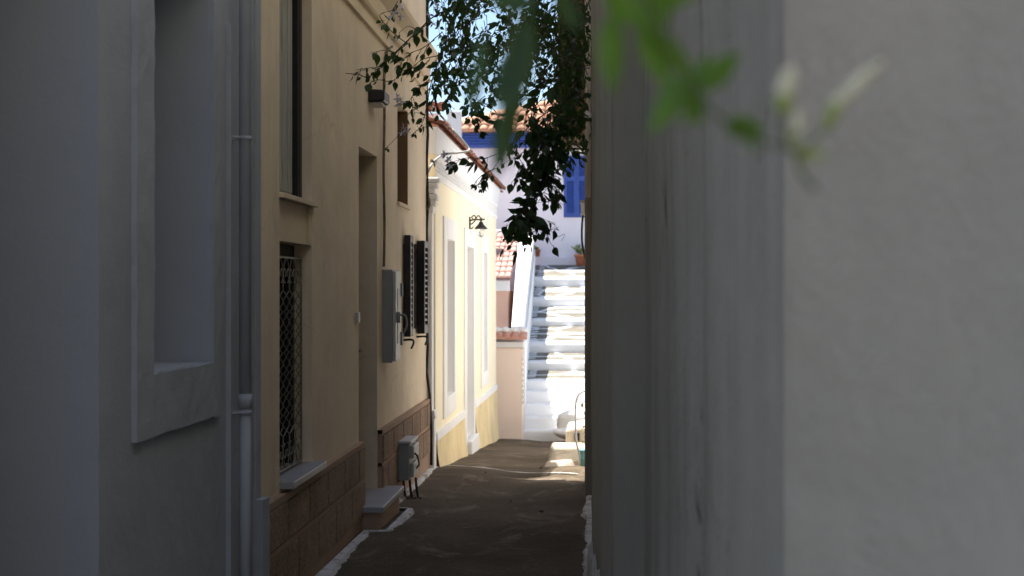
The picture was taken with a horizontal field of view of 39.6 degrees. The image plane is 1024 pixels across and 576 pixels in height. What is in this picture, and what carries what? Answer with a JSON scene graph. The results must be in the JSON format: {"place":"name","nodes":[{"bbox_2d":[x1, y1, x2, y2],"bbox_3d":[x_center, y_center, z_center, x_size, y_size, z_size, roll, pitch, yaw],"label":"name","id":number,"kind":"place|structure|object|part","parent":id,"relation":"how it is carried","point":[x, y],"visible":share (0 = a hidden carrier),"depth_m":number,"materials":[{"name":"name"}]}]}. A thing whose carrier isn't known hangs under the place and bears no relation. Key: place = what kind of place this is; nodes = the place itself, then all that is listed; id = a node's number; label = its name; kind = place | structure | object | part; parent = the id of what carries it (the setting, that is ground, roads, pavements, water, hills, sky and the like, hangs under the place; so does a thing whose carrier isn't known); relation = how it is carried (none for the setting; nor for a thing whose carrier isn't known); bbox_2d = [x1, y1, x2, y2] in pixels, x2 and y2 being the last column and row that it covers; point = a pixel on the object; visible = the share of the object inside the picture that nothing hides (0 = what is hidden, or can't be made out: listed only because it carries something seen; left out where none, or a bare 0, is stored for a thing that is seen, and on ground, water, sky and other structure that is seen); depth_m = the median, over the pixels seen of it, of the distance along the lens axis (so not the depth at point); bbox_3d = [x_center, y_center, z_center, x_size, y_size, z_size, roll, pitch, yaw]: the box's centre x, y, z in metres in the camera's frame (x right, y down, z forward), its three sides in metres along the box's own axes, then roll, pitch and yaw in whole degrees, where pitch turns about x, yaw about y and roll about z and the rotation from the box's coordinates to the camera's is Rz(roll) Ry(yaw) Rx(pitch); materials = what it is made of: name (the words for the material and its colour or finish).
{"place":"outdoors","nodes":[
{"label":"outdoors","id":0,"kind":"place"},
{"bbox_2d":[427,177,440,467],"bbox_3d":[-0.748,0.480,13.411,0.150,3.040,0.168,0,0,3],"label":"corner pipe","id":1,"kind":"object","parent":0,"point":[434,182],"visible":0.48,"depth_m":13.35,"materials":[{"name":"white paint"}]},
{"bbox_2d":[335,439,612,575],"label":"street","id":2,"kind":"structure","parent":0,"point":[520,534],"depth_m":9.91,"materials":[{"name":"grey asphalt"}]},
{"bbox_2d":[0,0,269,575],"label":"white house","id":3,"kind":"structure","parent":2,"relation":"on","point":[112,287],"depth_m":4.72,"materials":[{"name":"paint"}]},
{"bbox_2d":[131,0,221,442],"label":"window","id":4,"kind":"structure","parent":3,"relation":"in","point":[166,396],"depth_m":4.98,"materials":[{"name":"grey paint"}]},
{"bbox_2d":[226,23,231,575],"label":"cable trunking","id":5,"kind":"object","parent":3,"relation":"attached to","point":[228,299],"visible":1,"depth_m":6.03,"materials":[{"name":"white plastic"}]},
{"bbox_2d":[232,0,251,575],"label":"downpipe","id":6,"kind":"object","parent":3,"relation":"attached to","point":[244,139],"visible":0.99,"depth_m":6.12,"materials":[{"name":"white plastic"}]},
{"bbox_2d":[261,0,437,575],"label":"cream house","id":7,"kind":"structure","parent":2,"relation":"on","point":[345,410],"depth_m":8.66,"materials":[{"name":"paint"}]},
{"bbox_2d":[279,0,318,206],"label":"window","id":8,"kind":"structure","parent":7,"relation":"in","point":[290,11],"depth_m":7.77,"materials":[{"name":"beige paint"}]},
{"bbox_2d":[279,244,326,488],"bbox_3d":[-1.187,0.388,7.597,0.235,1.251,0.889,0,0,3],"label":"window","id":9,"kind":"structure","parent":7,"relation":"in","point":[292,474],"depth_m":7.81,"materials":[{"name":"black metal"}]},
{"bbox_2d":[355,312,359,322],"bbox_3d":[-1.023,0.196,9.430,0.023,0.070,0.070,0,0,3],"label":"door bell","id":10,"kind":"object","parent":7,"relation":"attached to","point":[357,317],"depth_m":9.40,"materials":[{"name":"grey plastic"}]},
{"bbox_2d":[368,89,389,107],"bbox_3d":[-0.940,-1.337,10.045,0.117,0.106,0.260,0,0,3],"label":"wall lamp","id":11,"kind":"object","parent":7,"relation":"attached to","point":[377,98],"visible":0.93,"depth_m":9.92,"materials":[{"name":"black metal"}]},
{"bbox_2d":[382,46,392,266],"bbox_3d":[-0.938,-1.006,10.694,0.029,1.695,0.355,0,0,6],"label":"conduit","id":12,"kind":"object","parent":7,"relation":"attached to","point":[383,177],"visible":0.83,"depth_m":10.55,"materials":[{"name":"metal"}]},
{"bbox_2d":[382,270,407,362],"bbox_3d":[-0.866,0.209,10.718,0.184,0.692,0.310,0,0,3],"label":"meter cabinet","id":13,"kind":"object","parent":7,"relation":"attached to","point":[392,294],"visible":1,"depth_m":10.57,"materials":[{"name":"grey metal"}]},
{"bbox_3d":[-0.826,0.209,10.720,0.103,0.668,0.300,0,0,3],"label":"door","id":14,"kind":"part","parent":13,"relation":"part of","materials":[{"name":"grey metal"}]},
{"bbox_2d":[397,112,410,209],"bbox_3d":[-0.966,-1.078,11.713,0.180,0.835,0.700,0,0,3],"label":"window","id":15,"kind":"structure","parent":7,"relation":"in","point":[402,142],"depth_m":11.99,"materials":[{"name":"brown wood"}]},
{"bbox_2d":[397,436,421,498],"bbox_3d":[-0.798,1.435,11.361,0.199,0.467,0.440,0,0,3],"label":"meter box","id":16,"kind":"object","parent":7,"relation":"attached to","point":[408,461],"visible":0.96,"depth_m":11.20,"materials":[{"name":"grey metal"}]},
{"bbox_2d":[403,235,427,348],"bbox_3d":[-0.816,0.036,12.242,0.117,0.943,1.131,0,0,3],"label":"window","id":17,"kind":"structure","parent":7,"relation":"in","point":[422,246],"depth_m":12.52,"materials":[{"name":"black wood"}]},
{"bbox_2d":[426,195,430,209],"bbox_3d":[-0.782,-0.863,13.249,0.039,0.272,0.091,0,0,-32],"label":"cable loop","id":18,"kind":"object","parent":7,"relation":"attached to","point":[429,203],"visible":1,"depth_m":13.22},
{"bbox_2d":[426,0,432,464],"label":"power cable","id":19,"kind":"object","parent":7,"relation":"attached to","point":[427,221],"visible":0.62,"depth_m":13.26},
{"bbox_2d":[426,129,469,179],"bbox_3d":[-0.660,-1.242,13.570,0.172,0.612,0.679,0,0,36],"label":"arched cable","id":20,"kind":"object","parent":7,"relation":"attached to","point":[459,152],"visible":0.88,"depth_m":13.67,"materials":[{"name":"white plastic"}]},
{"bbox_2d":[315,466,437,575],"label":"kerb","id":21,"kind":"structure","parent":2,"relation":"on","point":[332,567],"depth_m":9.21,"materials":[{"name":"paint"}]},
{"bbox_2d":[428,117,505,466],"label":"yellow house","id":22,"kind":"structure","parent":2,"relation":"on","point":[465,395],"depth_m":16.22,"materials":[{"name":"paint"}]},
{"bbox_2d":[429,101,442,119],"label":"tile ridge","id":23,"kind":"structure","parent":22,"relation":"attached to","point":[439,104],"depth_m":20.17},
{"bbox_2d":[428,101,451,126],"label":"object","id":24,"kind":"object","parent":22,"relation":"attached to","point":[450,125],"visible":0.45,"depth_m":15.12,"materials":[{"name":"grey metal"}]},
{"bbox_2d":[443,216,456,418],"bbox_3d":[-0.645,0.295,14.808,0.020,2.030,1.248,0,0,3],"label":"window","id":25,"kind":"structure","parent":22,"relation":"in","point":[449,225],"depth_m":14.47,"materials":[{"name":"white wood"}]},
{"bbox_2d":[447,111,461,136],"bbox_3d":[-1.292,-1.917,31.886,0.321,4.034,0.540,0,0,3],"label":"chimney","id":26,"kind":"object","parent":22,"relation":"on","point":[456,124],"visible":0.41,"depth_m":31.64,"materials":[{"name":"white paint"}]},
{"bbox_2d":[464,227,475,443],"bbox_3d":[-0.505,0.572,17.122,0.020,2.545,1.421,0,0,3],"label":"door","id":27,"kind":"structure","parent":22,"relation":"in","point":[469,235],"depth_m":17.07,"materials":[{"name":"white wood"}]},
{"bbox_2d":[469,215,487,236],"bbox_3d":[-0.400,-0.746,17.133,0.222,0.270,0.163,0,0,27],"label":"wall lantern","id":28,"kind":"object","parent":22,"relation":"attached to","point":[480,227],"depth_m":17.10,"materials":[{"name":"black paint"}]},
{"bbox_2d":[481,237,488,388],"bbox_3d":[-0.369,0.320,19.377,0.020,2.020,1.229,0,0,3],"label":"window","id":29,"kind":"structure","parent":22,"relation":"in","point":[484,241],"depth_m":19.18,"materials":[{"name":"white"}]},
{"bbox_2d":[496,230,517,328],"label":"rose house","id":30,"kind":"structure","parent":2,"relation":"on","point":[504,296],"depth_m":29.82,"materials":[{"name":"paint"}]},
{"bbox_2d":[496,327,527,439],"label":"garden wall","id":31,"kind":"structure","parent":2,"relation":"on","point":[510,344],"depth_m":22.09,"materials":[{"name":"pink paint"}]},
{"bbox_2d":[448,465,577,473],"bbox_3d":[-0.056,1.699,13.332,1.626,0.044,0.111,0,0,37],"label":"seam","id":32,"kind":"object","parent":2,"relation":"on","point":[513,471],"visible":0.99,"depth_m":13.18,"materials":[{"name":"paint"}]},
{"bbox_2d":[462,100,584,290],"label":"lavender house","id":33,"kind":"structure","parent":2,"relation":"on","point":[566,219],"depth_m":33.99,"materials":[{"name":"paint"}]},
{"bbox_2d":[534,246,540,256],"bbox_3d":[0.594,-0.889,33.864,0.183,0.284,0.178,0,0,3],"label":"flower pot","id":34,"kind":"object","parent":33,"relation":"on","point":[537,251],"visible":0.91,"depth_m":33.81,"materials":[{"name":"ceramic"}]},
{"bbox_2d":[564,156,584,216],"bbox_3d":[1.544,-2.420,33.964,0.619,1.470,0.110,0,0,3],"label":"window","id":35,"kind":"structure","parent":33,"relation":"in","point":[574,191],"depth_m":33.92,"materials":[{"name":"blue paint"}]},
{"bbox_2d":[512,236,534,429],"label":"stair parapet","id":36,"kind":"structure","parent":2,"relation":"on","point":[523,294],"depth_m":26.12,"materials":[{"name":"white paint"}]},
{"bbox_2d":[524,265,584,440],"bbox_3d":[2.042,1.316,28.088,3.709,3.768,11.781,0,0,3],"label":"stairway","id":37,"kind":"object","parent":2,"relation":"on","point":[556,376],"visible":0.22,"depth_m":26.20,"materials":[{"name":"white paint"}]},
{"bbox_2d":[571,245,584,265],"bbox_3d":[1.635,-0.813,33.579,0.435,0.578,0.384,0,0,-26],"label":"flower pot","id":38,"kind":"object","parent":37,"relation":"on","point":[579,258],"visible":0.77,"depth_m":33.47,"materials":[{"name":"ceramic"}]},
{"bbox_2d":[553,428,566,439],"bbox_3d":[0.984,2.224,21.671,0.726,0.253,0.461,0,0,3],"label":"whitewashed boulder","id":39,"kind":"object","parent":2,"relation":"on","point":[560,433],"visible":0.27,"depth_m":21.59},
{"bbox_2d":[556,408,584,427],"bbox_3d":[1.036,2.062,21.873,0.706,0.411,0.546,0,0,3],"label":"whitewashed boulder","id":40,"kind":"object","parent":39,"relation":"on","point":[565,418],"visible":0.47,"depth_m":21.70,"materials":[{"name":"white stone"}]},
{"bbox_2d":[545,442,584,466],"bbox_3d":[0.655,1.782,14.716,0.667,0.301,0.643,0,0,3],"label":"masonry bench","id":41,"kind":"object","parent":2,"relation":"on","point":[563,454],"visible":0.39,"depth_m":14.57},
{"bbox_2d":[581,402,584,442],"bbox_3d":[0.779,1.408,14.864,0.116,0.442,0.204,0,0,14],"label":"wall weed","id":42,"kind":"object","parent":41,"relation":"on","point":[582,404],"depth_m":14.85,"materials":[{"name":"green plant"}]},
{"bbox_2d":[558,0,584,148],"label":"corner house","id":43,"kind":"structure","parent":2,"relation":"on","point":[583,91],"depth_m":12.98,"materials":[{"name":"brown paint"}]},
{"bbox_2d":[564,137,584,155],"bbox_3d":[0.589,-1.356,13.357,0.404,0.298,0.088,0,0,-27],"label":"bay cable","id":44,"kind":"object","parent":43,"relation":"hanging from","point":[579,147],"visible":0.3,"depth_m":13.33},
{"bbox_2d":[572,145,584,154],"bbox_3d":[0.780,-1.386,14.251,0.364,0.262,0.556,0,0,3],"label":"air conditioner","id":45,"kind":"object","parent":43,"relation":"attached to","point":[579,150],"visible":0.06,"depth_m":14.04,"materials":[{"name":"white metal"}]},
{"bbox_2d":[580,200,584,215],"bbox_3d":[0.782,-0.757,13.500,0.270,0.141,0.275,0,0,3],"label":"meter box","id":46,"kind":"object","parent":43,"relation":"attached to","point":[582,202],"visible":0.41,"depth_m":13.38,"materials":[{"name":"grey metal"}]},
{"bbox_2d":[581,215,584,258],"bbox_3d":[0.694,-0.420,13.463,0.111,0.538,0.041,0,0,-34],"label":"hanging cable","id":47,"kind":"object","parent":46,"relation":"hanging from","point":[582,219],"visible":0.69,"depth_m":13.43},
{"bbox_2d":[566,420,584,442],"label":"masonry block","id":48,"kind":"structure","parent":2,"relation":"on","point":[570,433],"depth_m":15.05,"materials":[{"name":"white paint"}]},
{"bbox_2d":[574,390,584,464],"bbox_3d":[0.698,1.418,14.484,0.128,0.767,0.022,0,0,3],"label":"curved pipe","id":49,"kind":"object","parent":2,"relation":"on","point":[575,419],"visible":0.84,"depth_m":14.48,"materials":[{"name":"grey metal"}]},
{"bbox_2d":[579,443,584,465],"bbox_3d":[0.731,1.700,14.332,0.108,0.282,0.108,0,0,3],"label":"plastic bucket","id":50,"kind":"object","parent":2,"relation":"on","point":[582,457],"visible":0.5,"depth_m":14.30,"materials":[{"name":"teal plastic"}]},
{"bbox_2d":[580,495,591,575],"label":"kerb","id":51,"kind":"structure","parent":2,"relation":"on","point":[586,514],"depth_m":9.64,"materials":[{"name":"paint"}]},
{"bbox_2d":[585,0,1023,575],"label":"grey house","id":52,"kind":"structure","parent":2,"relation":"on","point":[789,370],"depth_m":2.01,"materials":[{"name":"white paint"}]},
{"bbox_2d":[346,0,591,265],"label":"jasmine vine","id":53,"kind":"object","parent":52,"relation":"attached to","point":[542,168],"visible":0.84,"depth_m":7.62,"materials":[{"name":"green plant"}]},
{"bbox_2d":[463,0,578,182],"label":"jasmine sprig","id":54,"kind":"object","parent":52,"relation":"hanging from","point":[514,69],"visible":1,"depth_m":1.05,"materials":[{"name":"green plant"}]},
{"bbox_2d":[585,0,590,197],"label":"rain pipe","id":55,"kind":"object","parent":52,"relation":"attached to","point":[588,164],"visible":0.56,"depth_m":10.97,"materials":[{"name":"brown metal"}]},
{"bbox_2d":[597,0,883,190],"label":"jasmine sprig","id":56,"kind":"object","parent":52,"relation":"attached to","point":[661,52],"visible":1,"depth_m":0.95,"materials":[{"name":"green plant"}]},
{"bbox_2d":[428,0,557,120],"label":"sky","id":57,"kind":"structure","parent":0,"point":[491,16],"materials":[{"name":"blue"}]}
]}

